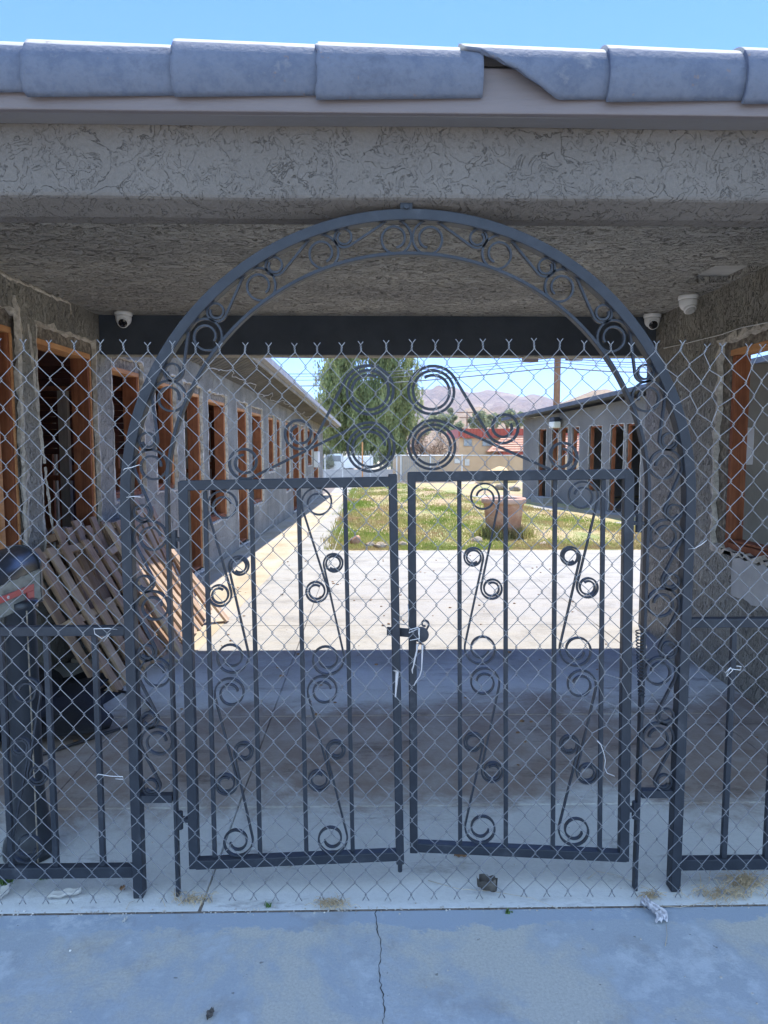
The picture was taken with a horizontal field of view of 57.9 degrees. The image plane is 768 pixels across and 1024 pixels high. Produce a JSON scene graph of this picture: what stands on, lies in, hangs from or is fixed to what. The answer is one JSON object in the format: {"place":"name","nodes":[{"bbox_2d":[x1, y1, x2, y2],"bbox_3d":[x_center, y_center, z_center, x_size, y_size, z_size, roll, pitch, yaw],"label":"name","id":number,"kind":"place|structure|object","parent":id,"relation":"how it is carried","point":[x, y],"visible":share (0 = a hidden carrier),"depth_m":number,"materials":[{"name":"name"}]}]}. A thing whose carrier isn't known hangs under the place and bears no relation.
{"place":"outdoors","nodes":[
{"label":"outdoors","id":0,"kind":"place"},
{"bbox_2d":[71,493,348,662],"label":"path","id":1,"kind":"structure","parent":0,"point":[284,548],"depth_m":9.50,"materials":[{"name":"concrete"}]},
{"bbox_2d":[134,495,211,609],"bbox_3d":[-1.999,0.366,6.479,0.023,1.350,0.090,-33,4,3],"label":"loose board","id":2,"kind":"object","parent":1,"relation":"on","point":[199,594],"visible":0.13,"depth_m":6.47,"materials":[{"name":"brown wood"}]},
{"bbox_2d":[69,481,454,662],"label":"ground","id":3,"kind":"structure","parent":0,"point":[329,490],"depth_m":32.93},
{"bbox_2d":[100,506,199,637],"bbox_3d":[-2.023,0.513,6.133,0.127,1.130,0.988,-23,6,2],"label":"pallet","id":4,"kind":"object","parent":3,"relation":"on","point":[151,534],"visible":0.17,"depth_m":6.18,"materials":[{"name":"brown wood"}]},
{"bbox_2d":[0,271,340,681],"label":"courtyard wing","id":5,"kind":"structure","parent":3,"relation":"on","point":[36,317],"depth_m":6.64,"materials":[{"name":"stucco"},{"name":"wood"}]},
{"bbox_2d":[0,324,21,546],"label":"window frame","id":6,"kind":"structure","parent":5,"relation":"in","point":[6,423],"depth_m":4.41,"materials":[{"name":"wood"}]},
{"bbox_2d":[36,338,96,544],"bbox_3d":[-2.416,-0.494,5.153,0.147,1.446,0.888,0,5,1],"label":"window frame","id":7,"kind":"structure","parent":5,"relation":"in","point":[77,363],"depth_m":5.54,"materials":[{"name":"wood"}]},
{"bbox_2d":[112,366,141,497],"bbox_3d":[-2.401,-0.710,6.286,0.147,1.143,0.702,0,5,1],"label":"window frame","id":8,"kind":"structure","parent":5,"relation":"in","point":[132,379],"depth_m":6.56,"materials":[{"name":"wood"}]},
{"bbox_2d":[158,383,174,489],"bbox_3d":[-2.388,-0.797,7.316,0.147,1.118,0.617,0,5,1],"label":"window frame","id":9,"kind":"structure","parent":5,"relation":"in","point":[165,436],"depth_m":7.57,"materials":[{"name":"wood"}]},
{"bbox_2d":[183,391,202,571],"bbox_3d":[-2.374,-0.348,8.364,0.147,2.164,0.722,0,5,1],"label":"window frame","id":10,"kind":"structure","parent":5,"relation":"in","point":[194,424],"depth_m":8.67,"materials":[{"name":"wood"}]},
{"bbox_2d":[208,399,226,521],"bbox_3d":[-2.360,-0.702,9.507,0.147,1.626,0.992,0,5,1],"label":"window frame","id":11,"kind":"structure","parent":5,"relation":"in","point":[219,423],"depth_m":9.94,"materials":[{"name":"wood"}]},
{"bbox_2d":[237,408,247,542],"bbox_3d":[-2.339,-0.577,11.088,0.147,2.130,0.757,0,5,1],"label":"window frame","id":12,"kind":"structure","parent":5,"relation":"in","point":[241,423],"depth_m":11.41,"materials":[{"name":"wood"}]},
{"bbox_2d":[202,358,311,417],"bbox_3d":[-2.025,-2.056,12.342,0.108,0.316,12.504,0,5,1],"label":"loose wire","id":13,"kind":"object","parent":5,"relation":"hanging from","point":[255,387],"visible":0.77,"depth_m":11.11,"materials":[{"name":"paint"}]},
{"bbox_2d":[252,412,261,503],"bbox_3d":[-2.324,-0.946,12.263,0.147,1.585,0.979,0,5,1],"label":"window frame","id":14,"kind":"structure","parent":5,"relation":"in","point":[257,433],"depth_m":12.69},
{"bbox_2d":[268,417,273,470],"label":"window frame","id":15,"kind":"structure","parent":5,"relation":"in","point":[271,459],"depth_m":13.94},
{"bbox_2d":[277,420,279,466],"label":"window frame","id":16,"kind":"structure","parent":5,"relation":"in","point":[278,425],"depth_m":14.74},
{"bbox_2d":[285,422,288,490],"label":"window frame","id":17,"kind":"structure","parent":5,"relation":"in","point":[287,449],"depth_m":16.08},
{"bbox_2d":[293,425,298,509],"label":"window frame","id":18,"kind":"structure","parent":5,"relation":"in","point":[295,471],"depth_m":17.74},
{"bbox_2d":[301,427,303,477],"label":"window frame","id":19,"kind":"structure","parent":5,"relation":"in","point":[302,431],"depth_m":18.79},
{"bbox_2d":[307,430,311,464],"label":"window frame","id":20,"kind":"structure","parent":5,"relation":"in","point":[309,452],"depth_m":20.48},
{"bbox_2d":[313,432,317,477],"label":"window frame","id":21,"kind":"structure","parent":5,"relation":"in","point":[314,434],"depth_m":22.27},
{"bbox_2d":[314,451,319,466],"bbox_3d":[-2.043,-1.603,21.120,0.140,0.480,0.500,0,5,1],"label":"meter box","id":22,"kind":"object","parent":5,"relation":"attached to","point":[317,456],"visible":0.83,"depth_m":20.88,"materials":[{"name":"white plastic"}]},
{"bbox_2d":[350,535,360,544],"bbox_3d":[-0.465,0.493,11.179,0.176,0.248,0.166,0,5,-1],"label":"rock","id":23,"kind":"object","parent":3,"relation":"on","point":[355,539],"visible":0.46,"depth_m":11.12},
{"bbox_2d":[323,454,462,481],"bbox_3d":[0.347,-2.081,32.959,6.812,1.296,0.060,0,5,-1],"label":"fence","id":24,"kind":"object","parent":3,"relation":"on","point":[401,466],"visible":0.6,"depth_m":32.95,"materials":[{"name":"metal"}]},
{"bbox_2d":[296,487,357,550],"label":"path","id":25,"kind":"structure","parent":0,"point":[318,532],"depth_m":12.94,"materials":[{"name":"concrete"}]},
{"bbox_2d":[323,469,392,477],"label":"wall","id":26,"kind":"structure","parent":0,"point":[346,473],"depth_m":35.24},
{"bbox_2d":[0,550,767,913],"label":"courtyard paving","id":27,"kind":"structure","parent":0,"point":[368,630],"depth_m":3.49,"materials":[{"name":"concrete"}]},
{"bbox_2d":[0,883,10,898],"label":"litter","id":28,"kind":"object","parent":27,"relation":"on","point":[3,889],"visible":0.89,"depth_m":2.41,"materials":[{"name":"paper"}]},
{"bbox_2d":[0,879,13,885],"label":"weed","id":29,"kind":"object","parent":27,"relation":"on","point":[2,881],"visible":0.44,"depth_m":2.48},
{"bbox_2d":[0,544,59,863],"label":"mailbox","id":30,"kind":"object","parent":27,"relation":"on","point":[21,579],"visible":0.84,"depth_m":2.60,"materials":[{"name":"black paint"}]},
{"bbox_2d":[26,611,38,862],"bbox_3d":[-1.286,0.839,2.542,0.007,0.970,0.006,0,5,-1],"label":"marker rod","id":31,"kind":"object","parent":27,"relation":"on","point":[32,734],"visible":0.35,"depth_m":2.54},
{"bbox_2d":[0,667,123,741],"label":"plastic sheet","id":32,"kind":"object","parent":27,"relation":"on","point":[83,701],"visible":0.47,"depth_m":3.92,"materials":[{"name":"black plastic"}]},
{"bbox_2d":[47,887,80,898],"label":"broken plaster pieces","id":33,"kind":"object","parent":27,"relation":"on","point":[60,894],"visible":0.92,"depth_m":2.41,"materials":[{"name":"paper"}]},
{"bbox_2d":[46,516,148,672],"bbox_3d":[-2.132,0.598,5.280,0.125,1.171,0.960,-22,3,0],"label":"pallet","id":34,"kind":"object","parent":27,"relation":"on","point":[78,535],"visible":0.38,"depth_m":5.01,"materials":[{"name":"brown wood"}]},
{"bbox_2d":[43,690,151,755],"bbox_3d":[-1.578,1.185,3.961,0.423,0.014,1.013,0,5,-1],"label":"cable","id":35,"kind":"object","parent":27,"relation":"on","point":[91,737],"visible":0.4,"depth_m":3.75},
{"bbox_2d":[33,535,166,691],"bbox_3d":[-1.982,0.680,4.854,0.128,1.131,0.936,-30,2,5],"label":"pallet","id":36,"kind":"object","parent":27,"relation":"on","point":[66,552],"visible":0.47,"depth_m":4.62,"materials":[{"name":"brown wood"}]},
{"bbox_2d":[103,522,182,656],"bbox_3d":[-1.722,0.559,5.010,0.022,1.100,0.090,-28,6,0],"label":"loose board","id":37,"kind":"object","parent":27,"relation":"on","point":[177,643],"visible":0.53,"depth_m":4.99,"materials":[{"name":"brown wood"}]},
{"bbox_2d":[96,532,205,648],"bbox_3d":[-1.904,0.623,5.797,0.128,1.070,0.960,-34,9,0],"label":"pallet","id":38,"kind":"object","parent":27,"relation":"on","point":[199,616],"visible":0.37,"depth_m":5.68,"materials":[{"name":"brown wood"}]},
{"bbox_2d":[159,888,216,906],"bbox_3d":[-0.669,1.318,2.379,0.201,0.042,0.085,0,5,-1],"label":"straw clump","id":39,"kind":"object","parent":27,"relation":"on","point":[194,898],"visible":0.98,"depth_m":2.38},
{"bbox_2d":[159,537,228,622],"bbox_3d":[-1.698,0.603,6.220,0.023,0.950,0.090,-38,2,5],"label":"loose board","id":40,"kind":"object","parent":27,"relation":"on","point":[222,614],"visible":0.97,"depth_m":6.19,"materials":[{"name":"brown wood"}]},
{"bbox_2d":[306,892,360,909],"bbox_3d":[-0.174,1.326,2.366,0.193,0.030,0.078,0,5,-1],"label":"straw clump","id":41,"kind":"object","parent":27,"relation":"on","point":[331,901],"visible":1,"depth_m":2.36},
{"bbox_2d":[0,38,767,358],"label":"gatehouse","id":42,"kind":"object","parent":27,"relation":"on","point":[158,191],"visible":0.98,"depth_m":2.19,"materials":[{"name":"grey paint"}]},
{"bbox_2d":[114,311,132,327],"bbox_3d":[-2.065,-1.520,5.506,0.136,0.126,0.138,0,5,-1],"label":"security camera","id":43,"kind":"object","parent":42,"relation":"attached to","point":[123,319],"visible":1,"depth_m":5.46,"materials":[{"name":"white plastic"}]},
{"bbox_2d":[643,313,661,329],"bbox_3d":[2.158,-1.528,5.586,0.136,0.126,0.138,0,5,-1],"label":"security camera","id":44,"kind":"object","parent":42,"relation":"attached to","point":[651,321],"visible":1,"depth_m":5.54,"materials":[{"name":"white plastic"}]},
{"bbox_2d":[678,293,698,314],"bbox_3d":[2.150,-1.463,4.910,0.136,0.133,0.136,0,5,-1],"label":"security camera","id":45,"kind":"object","parent":42,"relation":"attached to","point":[687,303],"visible":1,"depth_m":4.86,"materials":[{"name":"white plastic"}]},
{"bbox_2d":[0,338,767,904],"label":"chain link fence","id":46,"kind":"object","parent":27,"relation":"on","point":[386,628],"visible":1,"depth_m":2.29,"materials":[{"name":"metal"}]},
{"bbox_2d":[393,670,398,696],"bbox_3d":[0.039,0.568,2.299,0.019,0.092,0.015,3,6,28],"label":"cloth strip","id":47,"kind":"object","parent":46,"relation":"attached to","point":[396,677],"visible":1,"depth_m":2.29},
{"bbox_2d":[411,644,417,673],"bbox_3d":[0.101,0.479,2.267,0.018,0.099,0.018,-4,6,-34],"label":"cloth strip","id":48,"kind":"object","parent":46,"relation":"attached to","point":[415,657],"visible":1,"depth_m":2.26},
{"bbox_2d":[414,645,423,685],"bbox_3d":[0.113,0.502,2.272,0.032,0.135,0.016,0,5,-1],"label":"cloth strip","id":49,"kind":"object","parent":46,"relation":"hanging from","point":[421,663],"visible":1,"depth_m":2.27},
{"bbox_2d":[120,203,695,898],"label":"gate arch","id":50,"kind":"structure","parent":27,"relation":"on","point":[580,275],"depth_m":2.30,"materials":[{"name":"paint"}]},
{"bbox_2d":[0,625,132,878],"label":"fence panel","id":51,"kind":"object","parent":50,"relation":"attached to","point":[56,870],"visible":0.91,"depth_m":2.37,"materials":[{"name":"paint"}]},
{"bbox_2d":[169,364,403,871],"bbox_3d":[-0.326,0.392,2.357,0.794,1.763,0.036,0,5,-2],"label":"gate leaf","id":52,"kind":"object","parent":50,"relation":"attached to","point":[232,859],"visible":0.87,"depth_m":2.35,"materials":[{"name":"paint"}]},
{"bbox_2d":[387,365,644,861],"bbox_3d":[0.451,0.367,2.375,0.885,1.722,0.061,0,5,3],"label":"gate leaf","id":53,"kind":"object","parent":50,"relation":"attached to","point":[625,810],"visible":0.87,"depth_m":2.38,"materials":[{"name":"paint"}]},
{"bbox_2d":[681,616,767,870],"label":"fence panel","id":54,"kind":"object","parent":50,"relation":"attached to","point":[713,862],"visible":0.77,"depth_m":2.43,"materials":[{"name":"paint"}]},
{"bbox_2d":[73,555,757,765],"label":"leaf crumbs","id":55,"kind":"object","parent":27,"relation":"on","point":[521,720],"visible":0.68,"depth_m":5.26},
{"bbox_2d":[477,873,497,891],"bbox_3d":[0.361,1.297,2.429,0.059,0.073,0.085,-5,7,-41],"label":"rock","id":56,"kind":"object","parent":27,"relation":"on","point":[483,880],"visible":0.95,"depth_m":2.42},
{"bbox_2d":[428,880,559,909],"bbox_3d":[0.373,1.326,2.407,0.463,0.018,0.037,2,5,18],"label":"twig","id":57,"kind":"object","parent":27,"relation":"on","point":[485,890],"visible":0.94,"depth_m":2.42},
{"bbox_2d":[636,887,666,898],"bbox_3d":[0.925,1.319,2.403,0.111,0.036,0.056,0,5,-1],"label":"straw clump","id":58,"kind":"object","parent":27,"relation":"on","point":[649,895],"visible":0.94,"depth_m":2.40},
{"bbox_2d":[638,266,767,710],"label":"side building","id":59,"kind":"structure","parent":27,"relation":"on","point":[740,302],"depth_m":4.79,"materials":[{"name":"paint"}]},
{"bbox_2d":[664,322,767,347],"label":"wall cable","id":60,"kind":"object","parent":59,"relation":"attached to","point":[719,334],"depth_m":4.62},
{"bbox_2d":[722,340,767,558],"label":"window frame","id":61,"kind":"structure","parent":59,"relation":"in","point":[742,367],"depth_m":4.58,"materials":[{"name":"wood"}]},
{"bbox_2d":[673,871,766,906],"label":"straw clump","id":62,"kind":"object","parent":27,"relation":"on","point":[735,893],"visible":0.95,"depth_m":2.41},
{"bbox_2d":[718,870,767,892],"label":"straw clump","id":63,"kind":"object","parent":27,"relation":"on","point":[750,879],"visible":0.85,"depth_m":2.47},
{"bbox_2d":[0,906,767,1023],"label":"sidewalk","id":64,"kind":"structure","parent":0,"point":[572,966],"depth_m":2.08,"materials":[{"name":"concrete"}]},
{"bbox_2d":[206,1007,213,1019],"bbox_3d":[-0.477,1.375,1.903,0.021,0.016,0.032,1,5,14],"label":"dead leaf","id":65,"kind":"object","parent":64,"relation":"on","point":[209,1014],"visible":1,"depth_m":1.91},
{"bbox_2d":[375,910,385,1021],"bbox_3d":[-0.011,1.365,2.090,0.016,0.001,0.506,0,5,-3],"label":"sidewalk crack","id":66,"kind":"object","parent":64,"relation":"on","point":[378,965],"visible":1,"depth_m":2.09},
{"bbox_2d":[0,903,767,915],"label":"dirt joint","id":67,"kind":"object","parent":64,"relation":"on","point":[183,912],"visible":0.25,"depth_m":2.35,"materials":[{"name":"soil"}]},
{"bbox_2d":[0,773,767,1022],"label":"loose grit","id":68,"kind":"object","parent":64,"relation":"on","point":[441,907],"visible":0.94,"depth_m":2.34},
{"bbox_2d":[640,895,667,922],"bbox_3d":[0.903,1.322,2.315,0.063,0.037,0.097,-1,5,-9],"label":"paper scrap","id":69,"kind":"object","parent":64,"relation":"on","point":[659,912],"visible":1,"depth_m":2.31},
{"bbox_2d":[0,0,767,401],"label":"sky","id":70,"kind":"structure","parent":0,"point":[584,24],"materials":[{"name":"blue"}]},
{"bbox_2d":[337,451,521,483],"bbox_3d":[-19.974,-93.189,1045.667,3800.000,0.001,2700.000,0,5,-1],"label":"ground","id":71,"kind":"structure","parent":0,"point":[466,482],"depth_m":34.38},
{"bbox_2d":[323,446,335,468],"bbox_3d":[-3.036,-2.620,36.832,1.056,1.884,1.340,-2,6,-22],"label":"shrub","id":72,"kind":"object","parent":71,"relation":"on","point":[330,461],"visible":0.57,"depth_m":36.64,"materials":[{"name":"green plant"}]},
{"bbox_2d":[326,454,347,468],"bbox_3d":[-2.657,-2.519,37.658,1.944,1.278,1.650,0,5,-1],"label":"parked car","id":73,"kind":"object","parent":71,"relation":"on","point":[337,463],"visible":0.16,"depth_m":36.87,"materials":[{"name":"white metal"}]},
{"bbox_2d":[343,456,372,468],"bbox_3d":[-1.347,-2.399,36.890,1.531,1.168,2.050,0,5,-1],"label":"box trailer","id":74,"kind":"object","parent":71,"relation":"on","point":[348,464],"visible":0.32,"depth_m":35.89,"materials":[{"name":"white metal"}]},
{"bbox_2d":[312,358,423,468],"bbox_3d":[-1.008,-7.303,41.685,6.931,10.457,7.116,0,5,-1],"label":"pepper tree","id":75,"kind":"object","parent":71,"relation":"on","point":[400,406],"visible":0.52,"depth_m":39.88,"materials":[{"name":"green plant"}]},
{"bbox_2d":[412,419,430,453],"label":"distant tree","id":76,"kind":"object","parent":71,"relation":"on","point":[428,432],"visible":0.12,"depth_m":93.78,"materials":[{"name":"green plant"}]},
{"bbox_2d":[406,424,459,454],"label":"dry bush","id":77,"kind":"object","parent":71,"relation":"on","point":[435,449],"visible":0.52,"depth_m":43.98,"materials":[{"name":"beige plant"}]},
{"bbox_2d":[426,413,451,445],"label":"distant tree","id":78,"kind":"object","parent":71,"relation":"on","point":[441,417],"visible":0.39,"depth_m":127.53,"materials":[{"name":"green plant"}]},
{"bbox_2d":[447,407,457,424],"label":"distant tree","id":79,"kind":"object","parent":71,"relation":"on","point":[450,411],"visible":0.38,"depth_m":148.40,"materials":[{"name":"green plant"}]},
{"bbox_2d":[449,421,464,429],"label":"distant tree","id":80,"kind":"object","parent":71,"relation":"on","point":[459,424],"visible":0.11,"depth_m":109.10,"materials":[{"name":"green plant"}]},
{"bbox_2d":[456,412,473,428],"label":"utility pole","id":81,"kind":"object","parent":71,"relation":"on","point":[466,417],"visible":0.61,"depth_m":149.04,"materials":[{"name":"brown wood"}]},
{"bbox_2d":[467,410,490,428],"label":"distant tree","id":82,"kind":"object","parent":71,"relation":"on","point":[483,417],"visible":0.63,"depth_m":148.76,"materials":[{"name":"green plant"}]},
{"bbox_2d":[393,455,578,480],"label":"boundary wall","id":83,"kind":"structure","parent":71,"relation":"on","point":[476,463],"depth_m":34.01,"materials":[{"name":"beige paint"}]},
{"bbox_2d":[486,412,501,428],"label":"distant tree","id":84,"kind":"object","parent":71,"relation":"on","point":[490,417],"visible":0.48,"depth_m":168.33,"materials":[{"name":"green plant"}]},
{"bbox_2d":[475,466,516,483],"bbox_3d":[5.020,-1.351,31.551,2.030,1.436,1.488,0,5,-1],"label":"soil mound","id":85,"kind":"object","parent":71,"relation":"on","point":[499,468],"visible":0.26,"depth_m":31.33,"materials":[{"name":"soil"}]},
{"bbox_2d":[496,408,515,428],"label":"distant tree","id":86,"kind":"object","parent":71,"relation":"on","point":[507,423],"visible":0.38,"depth_m":138.24,"materials":[{"name":"green plant"}]},
{"bbox_2d":[509,411,525,427],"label":"distant tree","id":87,"kind":"object","parent":71,"relation":"on","point":[520,424],"visible":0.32,"depth_m":118.63,"materials":[{"name":"green plant"}]},
{"bbox_2d":[522,359,582,469],"bbox_3d":[8.363,-7.487,33.576,4.253,12.050,0.500,0,5,-1],"label":"utility pole","id":88,"kind":"object","parent":71,"relation":"on","point":[556,395],"visible":0.14,"depth_m":33.62,"materials":[{"name":"brown wood"}]},
{"bbox_2d":[291,359,641,376],"bbox_3d":[2.048,-7.604,37.716,26.365,1.123,0.537,4,6,36],"label":"power line","id":89,"kind":"object","parent":88,"relation":"attached to","point":[492,366],"visible":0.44,"depth_m":34.75,"materials":[{"name":"metal"}]},
{"bbox_2d":[295,362,646,380],"bbox_3d":[2.048,-7.437,37.731,26.372,0.995,0.550,4,6,36],"label":"power line","id":90,"kind":"object","parent":88,"relation":"attached to","point":[510,367],"visible":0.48,"depth_m":34.47,"materials":[{"name":"metal"}]},
{"bbox_2d":[300,366,646,386],"bbox_3d":[2.049,-7.136,37.758,26.385,0.847,0.574,4,6,36],"label":"power line","id":91,"kind":"object","parent":88,"relation":"attached to","point":[509,372],"visible":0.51,"depth_m":34.56,"materials":[{"name":"metal"}]},
{"bbox_2d":[311,359,645,373],"bbox_3d":[2.047,-7.742,37.703,26.361,1.223,0.557,4,6,36],"label":"power line","id":92,"kind":"object","parent":88,"relation":"attached to","point":[500,363],"visible":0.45,"depth_m":35.34,"materials":[{"name":"metal"}]},
{"bbox_2d":[319,385,561,449],"bbox_3d":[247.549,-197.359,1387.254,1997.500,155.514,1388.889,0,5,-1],"label":"mountains","id":93,"kind":"structure","parent":0,"point":[436,395],"depth_m":1467.89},
{"bbox_2d":[422,407,522,450],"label":"hills","id":94,"kind":"structure","parent":0,"point":[463,420],"depth_m":505.06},
{"bbox_2d":[319,483,640,550],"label":"lawn ground","id":95,"kind":"structure","parent":0,"point":[452,488],"depth_m":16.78,"materials":[{"name":"plant"}]},
{"bbox_2d":[374,542,386,547],"bbox_3d":[-0.055,0.534,10.860,0.225,0.145,0.165,0,5,-1],"label":"rock","id":96,"kind":"object","parent":95,"relation":"on","point":[379,544],"visible":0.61,"depth_m":10.82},
{"bbox_2d":[481,496,525,531],"bbox_3d":[2.074,0.107,12.058,0.768,0.709,0.768,0,5,-1],"label":"flower pot","id":97,"kind":"object","parent":95,"relation":"on","point":[515,519],"visible":0.56,"depth_m":11.79,"materials":[{"name":"ceramic"}]},
{"bbox_2d":[467,523,540,540],"bbox_3d":[2.110,0.327,11.903,1.320,0.300,0.863,-1,5,-10],"label":"grass tuft","id":98,"kind":"object","parent":95,"relation":"on","point":[526,533],"visible":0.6,"depth_m":11.78,"materials":[{"name":"plant"}]},
{"bbox_2d":[509,485,520,490],"bbox_3d":[4.791,-0.831,25.502,0.441,0.309,0.322,0,5,-1],"label":"rock","id":99,"kind":"object","parent":95,"relation":"on","point":[515,488],"visible":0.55,"depth_m":25.40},
{"bbox_2d":[531,496,551,502],"bbox_3d":[4.494,-0.344,19.682,0.350,0.169,0.750,-1,5,-14],"label":"doorstep","id":100,"kind":"object","parent":95,"relation":"on","point":[543,499],"visible":0.79,"depth_m":19.43,"materials":[{"name":"concrete"}]},
{"bbox_2d":[501,355,767,515],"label":"courtyard house","id":101,"kind":"structure","parent":95,"relation":"on","point":[580,421],"depth_m":18.52,"materials":[{"name":"stucco"},{"name":"wood"},{"name":"glass"}]},
{"bbox_2d":[539,429,546,495],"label":"window frame","id":102,"kind":"structure","parent":101,"relation":"in","point":[541,430],"depth_m":20.47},
{"bbox_2d":[549,417,561,427],"bbox_3d":[4.726,-2.452,19.070,0.300,0.300,0.300,-1,5,-14],"label":"wall lamp","id":103,"kind":"object","parent":101,"relation":"attached to","point":[554,422],"visible":0.98,"depth_m":18.94,"materials":[{"name":"glass"}]},
{"bbox_2d":[552,428,562,484],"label":"window frame","id":104,"kind":"structure","parent":101,"relation":"in","point":[555,429],"depth_m":19.64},
{"bbox_2d":[562,427,567,469],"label":"window frame","id":105,"kind":"structure","parent":101,"relation":"in","point":[564,430],"depth_m":19.14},
{"bbox_2d":[573,427,578,469],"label":"window frame","id":106,"kind":"structure","parent":101,"relation":"in","point":[575,431],"depth_m":18.53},
{"bbox_2d":[589,426,601,489],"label":"window frame","id":107,"kind":"structure","parent":101,"relation":"in","point":[592,427],"depth_m":17.72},
{"bbox_2d":[610,424,628,510],"bbox_3d":[5.611,-1.047,16.565,0.080,2.075,0.558,-1,5,-14],"label":"window frame","id":108,"kind":"structure","parent":101,"relation":"in","point":[614,428],"depth_m":16.78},
{"bbox_2d":[627,424,634,468],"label":"window frame","id":109,"kind":"structure","parent":101,"relation":"in","point":[630,430],"depth_m":16.10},
{"bbox_2d":[447,429,578,454],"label":"red roofed house","id":110,"kind":"structure","parent":0,"point":[480,447],"depth_m":54.63,"materials":[{"name":"beige paint"}]},
{"bbox_2d":[464,439,471,445],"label":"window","id":111,"kind":"structure","parent":110,"relation":"in","point":[466,443],"depth_m":54.78,"materials":[{"name":"paint"}]},
{"bbox_2d":[473,495,635,522],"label":"path","id":112,"kind":"structure","parent":0,"point":[560,508],"depth_m":17.83,"materials":[{"name":"concrete"}]},
{"bbox_2d":[560,389,612,403],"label":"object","id":113,"kind":"structure","parent":0,"point":[591,393],"depth_m":596.04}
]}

